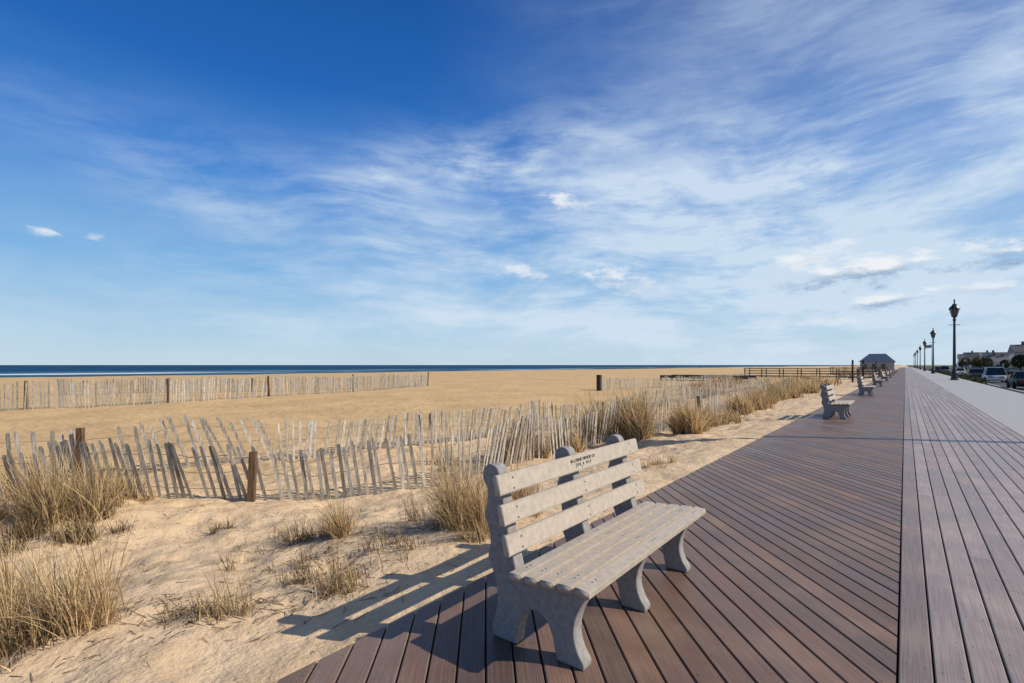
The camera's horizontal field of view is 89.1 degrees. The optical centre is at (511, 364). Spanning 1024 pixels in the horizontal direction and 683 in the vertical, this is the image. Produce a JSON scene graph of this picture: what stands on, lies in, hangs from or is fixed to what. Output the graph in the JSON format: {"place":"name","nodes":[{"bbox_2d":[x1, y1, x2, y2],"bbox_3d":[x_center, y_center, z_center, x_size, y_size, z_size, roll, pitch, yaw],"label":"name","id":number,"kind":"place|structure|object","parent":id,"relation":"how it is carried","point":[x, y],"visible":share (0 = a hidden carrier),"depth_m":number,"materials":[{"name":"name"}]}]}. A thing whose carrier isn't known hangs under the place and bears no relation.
{"place":"outdoors","nodes":[
{"label":"outdoors","id":0,"kind":"place"},
{"bbox_2d":[0,479,17,525],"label":"beach grass","id":1,"kind":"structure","parent":0,"point":[6,511],"depth_m":5.67,"materials":[{"name":"beige plant"}]},
{"bbox_2d":[0,487,27,519],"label":"beach grass","id":2,"kind":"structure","parent":0,"point":[5,513],"depth_m":6.08,"materials":[{"name":"beige plant"}]},
{"bbox_2d":[0,460,35,500],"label":"beach grass","id":3,"kind":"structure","parent":0,"point":[5,488],"depth_m":7.11,"materials":[{"name":"beige plant"}]},
{"bbox_2d":[0,437,113,521],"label":"beach grass","id":4,"kind":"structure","parent":0,"point":[26,509],"depth_m":5.84,"materials":[{"name":"beige plant"}]},
{"bbox_2d":[46,452,164,507],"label":"beach grass","id":5,"kind":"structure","parent":0,"point":[120,498],"depth_m":6.72,"materials":[{"name":"beige plant"}]},
{"bbox_2d":[0,365,859,377],"bbox_3d":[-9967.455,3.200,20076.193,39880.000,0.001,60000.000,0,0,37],"label":"sea water","id":6,"kind":"structure","parent":0,"point":[71,370],"depth_m":475.50,"materials":[{"name":"blue liquid"}]},
{"bbox_2d":[414,443,458,471],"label":"beach grass","id":7,"kind":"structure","parent":0,"point":[444,465],"depth_m":9.32,"materials":[{"name":"beige plant"}]},
{"bbox_2d":[0,365,907,682],"bbox_3d":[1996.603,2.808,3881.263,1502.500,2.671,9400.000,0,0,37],"label":"beach sand ground","id":8,"kind":"structure","parent":0,"point":[230,653],"depth_m":6.37,"materials":[{"name":"beige sand"}]},
{"bbox_2d":[0,508,60,562],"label":"beach grass","id":9,"kind":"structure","parent":8,"relation":"on","point":[18,533],"depth_m":5.15,"materials":[{"name":"beige plant"}]},
{"bbox_2d":[0,535,63,613],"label":"beach grass","id":10,"kind":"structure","parent":8,"relation":"on","point":[5,574],"depth_m":3.86,"materials":[{"name":"beige plant"}]},
{"bbox_2d":[0,574,101,672],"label":"beach grass","id":11,"kind":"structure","parent":8,"relation":"on","point":[22,643],"depth_m":2.88,"materials":[{"name":"beige plant"}]},
{"bbox_2d":[8,447,148,527],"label":"beach grass","id":12,"kind":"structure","parent":8,"relation":"on","point":[93,505],"depth_m":5.65,"materials":[{"name":"beige plant"}]},
{"bbox_2d":[35,500,135,547],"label":"beach grass","id":13,"kind":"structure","parent":8,"relation":"on","point":[67,533],"depth_m":5.14,"materials":[{"name":"beige plant"}]},
{"bbox_2d":[0,495,203,650],"bbox_3d":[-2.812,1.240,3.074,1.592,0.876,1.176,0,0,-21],"label":"beach grass","id":14,"kind":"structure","parent":8,"relation":"on","point":[95,613],"depth_m":3.08,"materials":[{"name":"beige plant"}]},
{"bbox_2d":[0,414,279,483],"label":"sand fence","id":15,"kind":"object","parent":8,"relation":"on","point":[79,435],"visible":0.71,"depth_m":8.93,"materials":[{"name":"brown wood"}]},
{"bbox_2d":[145,587,239,626],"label":"beach grass","id":16,"kind":"structure","parent":8,"relation":"on","point":[174,613],"depth_m":3.21,"materials":[{"name":"beige plant"}]},
{"bbox_2d":[0,372,428,410],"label":"sand fence","id":17,"kind":"object","parent":8,"relation":"on","point":[387,380],"visible":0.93,"depth_m":25.81,"materials":[{"name":"brown wood"}]},
{"bbox_2d":[208,515,236,533],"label":"beach grass","id":18,"kind":"structure","parent":8,"relation":"on","point":[216,529],"depth_m":5.78,"materials":[{"name":"beige plant"}]},
{"bbox_2d":[183,554,276,622],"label":"beach grass","id":19,"kind":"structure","parent":8,"relation":"on","point":[227,605],"depth_m":3.23,"materials":[{"name":"beige plant"}]},
{"bbox_2d":[210,548,261,571],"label":"beach grass","id":20,"kind":"structure","parent":8,"relation":"on","point":[227,568],"depth_m":4.56,"materials":[{"name":"beige plant"}]},
{"bbox_2d":[57,374,427,394],"bbox_3d":[-16.828,1.378,37.289,24.092,1.376,1.070,0,0,-34],"label":"sand fence","id":21,"kind":"object","parent":8,"relation":"on","point":[90,391],"visible":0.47,"depth_m":35.11,"materials":[{"name":"brown wood"}]},
{"bbox_2d":[0,425,495,510],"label":"sand fence","id":22,"kind":"object","parent":8,"relation":"on","point":[251,473],"visible":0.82,"depth_m":7.01,"materials":[{"name":"brown wood"}]},
{"bbox_2d":[229,522,301,554],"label":"beach grass","id":23,"kind":"structure","parent":8,"relation":"on","point":[262,540],"depth_m":5.17,"materials":[{"name":"beige plant"}]},
{"bbox_2d":[257,536,339,573],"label":"beach grass","id":24,"kind":"structure","parent":8,"relation":"on","point":[301,556],"depth_m":4.30,"materials":[{"name":"beige plant"}]},
{"bbox_2d":[0,491,604,682],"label":"dry twigs","id":25,"kind":"object","parent":8,"relation":"on","point":[259,601],"visible":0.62,"depth_m":3.53,"materials":[{"name":"brown plant"}]},
{"bbox_2d":[268,550,358,598],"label":"beach grass","id":26,"kind":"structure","parent":8,"relation":"on","point":[307,576],"depth_m":3.81,"materials":[{"name":"beige plant"}]},
{"bbox_2d":[268,504,363,546],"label":"beach grass","id":27,"kind":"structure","parent":8,"relation":"on","point":[301,536],"depth_m":5.25,"materials":[{"name":"beige plant"}]},
{"bbox_2d":[297,543,362,601],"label":"beach grass","id":28,"kind":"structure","parent":8,"relation":"on","point":[332,587],"depth_m":3.57,"materials":[{"name":"beige plant"}]},
{"bbox_2d":[307,478,374,539],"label":"beach grass","id":29,"kind":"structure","parent":8,"relation":"on","point":[340,528],"depth_m":5.03,"materials":[{"name":"beige plant"}]},
{"bbox_2d":[346,540,418,588],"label":"beach grass","id":30,"kind":"structure","parent":8,"relation":"on","point":[401,557],"depth_m":3.92,"materials":[{"name":"beige plant"}]},
{"bbox_2d":[357,522,426,557],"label":"beach grass","id":31,"kind":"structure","parent":8,"relation":"on","point":[379,545],"depth_m":4.42,"materials":[{"name":"beige plant"}]},
{"bbox_2d":[390,474,487,528],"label":"beach grass","id":32,"kind":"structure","parent":8,"relation":"on","point":[415,513],"depth_m":5.37,"materials":[{"name":"beige plant"}]},
{"bbox_2d":[394,440,528,532],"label":"beach grass","id":33,"kind":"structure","parent":8,"relation":"on","point":[448,518],"depth_m":4.80,"materials":[{"name":"beige plant"}]},
{"bbox_2d":[470,441,555,517],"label":"beach grass","id":34,"kind":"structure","parent":8,"relation":"on","point":[516,496],"depth_m":5.30,"materials":[{"name":"beige plant"}]},
{"bbox_2d":[277,378,771,460],"bbox_3d":[9.089,1.516,26.666,1.505,1.278,43.057,0,0,37],"label":"sand fence","id":35,"kind":"object","parent":8,"relation":"on","point":[417,418],"visible":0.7,"depth_m":12.48,"materials":[{"name":"brown wood"}]},
{"bbox_2d":[596,375,601,390],"bbox_3d":[6.200,1.500,37.000,0.280,1.600,0.280,0,0,37],"label":"fence end post","id":36,"kind":"object","parent":8,"relation":"on","point":[598,382],"visible":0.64,"depth_m":36.90,"materials":[{"name":"brown wood"}]},
{"bbox_2d":[490,378,793,466],"bbox_3d":[9.321,1.449,22.009,0.600,1.320,32.366,0,0,37],"label":"sand fence","id":37,"kind":"object","parent":8,"relation":"on","point":[698,400],"visible":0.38,"depth_m":10.97,"materials":[{"name":"brown wood"}]},
{"bbox_2d":[273,367,1023,682],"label":"boardwalk","id":38,"kind":"structure","parent":8,"relation":"on","point":[877,536],"depth_m":3.57,"materials":[{"name":"brown wood"}]},
{"bbox_2d":[483,434,705,670],"bbox_3d":[0.610,1.026,3.357,0.726,0.947,1.795,0,0,37],"label":"park bench","id":39,"kind":"object","parent":38,"relation":"on","point":[559,588],"visible":1,"depth_m":2.97,"materials":[{"name":"concrete"}]},
{"bbox_2d":[820,383,854,418],"bbox_3d":[9.465,1.026,15.115,0.726,0.947,1.795,0,0,37],"label":"park bench","id":40,"kind":"object","parent":38,"relation":"on","point":[831,405],"visible":1,"depth_m":14.62,"materials":[{"name":"concrete"}]},
{"bbox_2d":[857,376,875,395],"bbox_3d":[17.910,1.026,26.281,0.726,0.947,1.795,0,0,37],"label":"park bench","id":41,"kind":"object","parent":38,"relation":"on","point":[863,388],"visible":0.99,"depth_m":25.78,"materials":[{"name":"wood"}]},
{"bbox_2d":[871,373,883,385],"bbox_3d":[26.355,1.026,37.447,0.726,0.947,1.795,0,0,37],"label":"park bench","id":42,"kind":"object","parent":38,"relation":"on","point":[875,381],"visible":0.99,"depth_m":36.91,"materials":[{"name":"concrete"}]},
{"bbox_2d":[880,371,888,380],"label":"park bench","id":43,"kind":"object","parent":38,"relation":"on","point":[883,377],"visible":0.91,"depth_m":48.85,"materials":[{"name":"concrete"}]},
{"bbox_2d":[602,372,748,389],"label":"sand fence","id":44,"kind":"object","parent":8,"relation":"on","point":[623,385],"visible":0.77,"depth_m":42.60,"materials":[{"name":"brown wood"}]},
{"bbox_2d":[660,375,755,379],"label":"beach platform","id":45,"kind":"structure","parent":8,"relation":"on","point":[738,376],"depth_m":61.60,"materials":[{"name":"brown wood"}]},
{"bbox_2d":[690,375,736,387],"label":"beach grass","id":46,"kind":"structure","parent":8,"relation":"on","point":[720,383],"depth_m":40.34,"materials":[{"name":"beige plant"}]},
{"bbox_2d":[707,373,772,384],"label":"beach grass","id":47,"kind":"structure","parent":8,"relation":"on","point":[740,380],"depth_m":50.84,"materials":[{"name":"beige plant"}]},
{"bbox_2d":[780,372,842,385],"bbox_3d":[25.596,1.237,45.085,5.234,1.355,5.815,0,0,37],"label":"beach grass","id":48,"kind":"structure","parent":8,"relation":"on","point":[825,381],"depth_m":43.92,"materials":[{"name":"beige plant"}]},
{"bbox_2d":[799,373,823,378],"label":"beach grass","id":49,"kind":"structure","parent":8,"relation":"on","point":[811,376],"depth_m":66.38,"materials":[{"name":"beige plant"}]},
{"bbox_2d":[744,368,879,378],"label":"beach walkover","id":50,"kind":"object","parent":8,"relation":"on","point":[816,373],"visible":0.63,"depth_m":68.91,"materials":[{"name":"brown wood"}]},
{"bbox_2d":[816,376,841,384],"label":"beach grass","id":51,"kind":"structure","parent":8,"relation":"on","point":[828,381],"depth_m":49.78,"materials":[{"name":"beige plant"}]},
{"bbox_2d":[851,360,853,381],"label":"beach sign post","id":52,"kind":"object","parent":8,"relation":"on","point":[852,364],"visible":0.82,"depth_m":51.90,"materials":[{"name":"brown wood"}]},
{"bbox_2d":[830,367,887,374],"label":"beach walkover","id":53,"kind":"object","parent":8,"relation":"on","point":[873,370],"visible":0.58,"depth_m":92.39,"materials":[{"name":"brown wood"}]},
{"bbox_2d":[862,360,863,379],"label":"beach sign post","id":54,"kind":"object","parent":8,"relation":"on","point":[863,369],"visible":0.82,"depth_m":52.62,"materials":[{"name":"brown wood"}]},
{"bbox_2d":[859,354,895,370],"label":"beach pavilion","id":55,"kind":"structure","parent":8,"relation":"on","point":[882,360],"depth_m":149.84,"materials":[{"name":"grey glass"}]},
{"bbox_2d":[864,364,884,368],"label":"windows","id":56,"kind":"structure","parent":55,"relation":"in","point":[865,365],"depth_m":149.53,"materials":[{"name":"black glass"}]},
{"bbox_2d":[432,493,489,543],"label":"beach grass","id":57,"kind":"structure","parent":0,"point":[479,537],"depth_m":4.51,"materials":[{"name":"beige plant"}]},
{"bbox_2d":[0,0,1023,364],"label":"sky","id":58,"kind":"structure","parent":0,"point":[183,182],"materials":[{"name":"blue"}]},
{"bbox_2d":[472,409,552,463],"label":"beach grass","id":59,"kind":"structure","parent":0,"point":[507,446],"depth_m":9.98,"materials":[{"name":"beige plant"}]},
{"bbox_2d":[516,418,557,458],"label":"beach grass","id":60,"kind":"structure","parent":0,"point":[545,455],"depth_m":10.55,"materials":[{"name":"beige plant"}]},
{"bbox_2d":[536,406,599,452],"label":"beach grass","id":61,"kind":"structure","parent":0,"point":[577,448],"depth_m":11.19,"materials":[{"name":"beige plant"}]},
{"bbox_2d":[549,387,636,444],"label":"beach grass","id":62,"kind":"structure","parent":0,"point":[598,417],"depth_m":12.07,"materials":[{"name":"beige plant"}]},
{"bbox_2d":[602,382,672,440],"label":"beach grass","id":63,"kind":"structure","parent":0,"point":[641,427],"depth_m":12.06,"materials":[{"name":"beige plant"}]},
{"bbox_2d":[638,452,676,468],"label":"beach grass","id":64,"kind":"structure","parent":0,"point":[657,463],"depth_m":8.14,"materials":[{"name":"beige plant"}]},
{"bbox_2d":[656,385,723,433],"bbox_3d":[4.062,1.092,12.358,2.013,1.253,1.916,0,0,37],"label":"beach grass","id":65,"kind":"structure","parent":0,"point":[682,423],"depth_m":12.24,"materials":[{"name":"beige plant"}]},
{"bbox_2d":[685,380,727,398],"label":"beach grass","id":66,"kind":"structure","parent":0,"point":[704,390],"depth_m":31.75,"materials":[{"name":"beige plant"}]},
{"bbox_2d":[695,399,744,426],"bbox_3d":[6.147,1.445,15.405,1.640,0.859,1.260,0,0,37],"label":"beach grass","id":67,"kind":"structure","parent":0,"point":[723,422],"depth_m":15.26,"materials":[{"name":"beige plant"}]},
{"bbox_2d":[718,383,763,414],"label":"beach grass","id":68,"kind":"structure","parent":0,"point":[745,406],"depth_m":17.66,"materials":[{"name":"beige plant"}]},
{"bbox_2d":[735,380,784,403],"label":"beach grass","id":69,"kind":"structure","parent":0,"point":[772,398],"depth_m":23.48,"materials":[{"name":"beige plant"}]},
{"bbox_2d":[743,386,778,409],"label":"beach grass","id":70,"kind":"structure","parent":0,"point":[766,404],"depth_m":20.44,"materials":[{"name":"beige plant"}]},
{"bbox_2d":[769,383,791,401],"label":"beach grass","id":71,"kind":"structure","parent":0,"point":[785,397],"depth_m":26.11,"materials":[{"name":"beige plant"}]},
{"bbox_2d":[759,377,808,398],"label":"beach grass","id":72,"kind":"structure","parent":0,"point":[794,394],"depth_m":27.42,"materials":[{"name":"beige plant"}]},
{"bbox_2d":[769,373,828,393],"bbox_3d":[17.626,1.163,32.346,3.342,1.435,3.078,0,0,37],"label":"beach grass","id":73,"kind":"structure","parent":0,"point":[812,389],"depth_m":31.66,"materials":[{"name":"beige plant"}]},
{"bbox_2d":[906,365,969,369],"bbox_3d":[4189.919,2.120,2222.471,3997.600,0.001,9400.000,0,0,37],"label":"lawn ground","id":74,"kind":"structure","parent":0,"point":[950,366],"depth_m":2207.08,"materials":[{"name":"green plant"}]},
{"bbox_2d":[925,345,931,368],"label":"flag pole","id":75,"kind":"object","parent":74,"relation":"on","point":[928,346],"visible":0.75,"depth_m":147.97,"materials":[{"name":"metal"}]},
{"bbox_2d":[961,357,970,368],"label":"street tree","id":76,"kind":"object","parent":74,"relation":"on","point":[967,362],"visible":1,"depth_m":245.26,"materials":[{"name":"green plant"}]},
{"bbox_2d":[916,367,1023,393],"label":"street kerb","id":77,"kind":"structure","parent":74,"relation":"on","point":[1011,389],"depth_m":42.93,"materials":[{"name":"concrete"}]},
{"bbox_2d":[958,371,973,378],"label":"roadside shrub","id":78,"kind":"object","parent":77,"relation":"on","point":[963,377],"visible":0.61,"depth_m":67.16,"materials":[{"name":"green plant"}]},
{"bbox_2d":[965,373,988,383],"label":"roadside shrub","id":79,"kind":"object","parent":77,"relation":"on","point":[974,379],"visible":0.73,"depth_m":53.55,"materials":[{"name":"green plant"}]},
{"bbox_2d":[971,357,980,365],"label":"street tree","id":80,"kind":"object","parent":74,"relation":"on","point":[973,362],"visible":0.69,"depth_m":222.31,"materials":[{"name":"green plant"}]},
{"bbox_2d":[978,357,988,368],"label":"street tree","id":81,"kind":"object","parent":74,"relation":"on","point":[981,361],"visible":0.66,"depth_m":186.95,"materials":[{"name":"green plant"}]},
{"bbox_2d":[982,358,992,366],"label":"street tree","id":82,"kind":"object","parent":74,"relation":"on","point":[985,363],"visible":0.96,"depth_m":178.68,"materials":[{"name":"green plant"}]},
{"bbox_2d":[1000,359,1009,371],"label":"street tree","id":83,"kind":"object","parent":74,"relation":"on","point":[1007,365],"visible":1,"depth_m":155.21,"materials":[{"name":"green plant"}]},
{"bbox_2d":[1010,355,1023,367],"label":"street tree","id":84,"kind":"object","parent":74,"relation":"on","point":[1016,362],"visible":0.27,"depth_m":140.74,"materials":[{"name":"green plant"}]},
{"bbox_2d":[1012,354,1023,370],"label":"street tree","id":85,"kind":"object","parent":74,"relation":"on","point":[1018,357],"visible":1,"depth_m":132.75,"materials":[{"name":"green plant"}]},
{"bbox_2d":[957,353,964,358],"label":"roof","id":86,"kind":"structure","parent":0,"point":[960,355],"depth_m":334.61,"materials":[{"name":"grey"}]},
{"bbox_2d":[909,367,1023,437],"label":"concrete promenade","id":87,"kind":"structure","parent":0,"point":[1004,407],"depth_m":23.35,"materials":[{"name":"grey concrete"}]},
{"bbox_2d":[919,346,921,369],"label":"street lamp","id":88,"kind":"object","parent":87,"relation":"on","point":[920,347],"visible":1,"depth_m":170.59,"materials":[{"name":"black metal"}]},
{"bbox_2d":[923,339,926,370],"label":"street lamp","id":89,"kind":"object","parent":87,"relation":"on","point":[924,345],"visible":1,"depth_m":130.77,"materials":[{"name":"black metal"}]},
{"bbox_2d":[930,328,935,373],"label":"street lamp","id":90,"kind":"object","parent":87,"relation":"on","point":[932,333],"visible":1,"depth_m":91.25,"materials":[{"name":"black metal"}]},
{"bbox_2d":[948,299,960,379],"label":"street lamp","id":91,"kind":"object","parent":87,"relation":"on","point":[954,308],"visible":0.95,"depth_m":51.70,"materials":[{"name":"black metal"}]},
{"bbox_2d":[912,366,1023,390],"bbox_3d":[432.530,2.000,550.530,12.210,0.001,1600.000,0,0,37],"label":"road","id":92,"kind":"structure","parent":0,"point":[1000,383],"depth_m":59.43,"materials":[{"name":"grey asphalt"}]},
{"bbox_2d":[940,366,949,372],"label":"parked car","id":93,"kind":"object","parent":92,"relation":"on","point":[945,368],"visible":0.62,"depth_m":130.84,"materials":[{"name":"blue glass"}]},
{"bbox_2d":[957,368,965,375],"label":"parked car","id":94,"kind":"object","parent":92,"relation":"on","point":[962,370],"visible":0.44,"depth_m":96.42,"materials":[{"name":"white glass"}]},
{"bbox_2d":[967,369,983,378],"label":"parked car","id":95,"kind":"object","parent":92,"relation":"on","point":[976,372],"visible":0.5,"depth_m":71.26,"materials":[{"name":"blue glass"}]},
{"bbox_2d":[981,367,1007,382],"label":"parked car","id":96,"kind":"object","parent":92,"relation":"on","point":[994,373],"visible":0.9,"depth_m":57.46,"materials":[{"name":"silver glass"}]},
{"bbox_2d":[1006,368,1020,374],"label":"parked car","id":97,"kind":"object","parent":92,"relation":"on","point":[1009,371],"visible":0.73,"depth_m":106.49,"materials":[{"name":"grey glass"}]},
{"bbox_2d":[1006,371,1023,388],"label":"parked car","id":98,"kind":"object","parent":92,"relation":"on","point":[1015,379],"visible":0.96,"depth_m":42.58,"materials":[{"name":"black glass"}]},
{"bbox_2d":[964,351,978,357],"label":"roof","id":99,"kind":"structure","parent":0,"point":[971,354],"depth_m":302.30,"materials":[{"name":"grey"}]},
{"bbox_2d":[982,350,1008,356],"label":"roof","id":100,"kind":"structure","parent":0,"point":[996,353],"depth_m":238.28,"materials":[{"name":"grey"}]},
{"bbox_2d":[983,352,1008,358],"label":"roof","id":101,"kind":"structure","parent":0,"point":[988,356],"depth_m":222.21,"materials":[{"name":"grey"}]},
{"bbox_2d":[991,354,1008,361],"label":"roof","id":102,"kind":"structure","parent":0,"point":[1001,357],"depth_m":200.68,"materials":[{"name":"grey"}]},
{"bbox_2d":[1009,352,1023,371],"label":"walls","id":103,"kind":"structure","parent":0,"point":[1011,354],"depth_m":166.13,"materials":[{"name":"white"}]},
{"bbox_2d":[1007,341,1023,352],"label":"roof","id":104,"kind":"structure","parent":103,"relation":"on","point":[1016,348],"depth_m":168.01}
]}

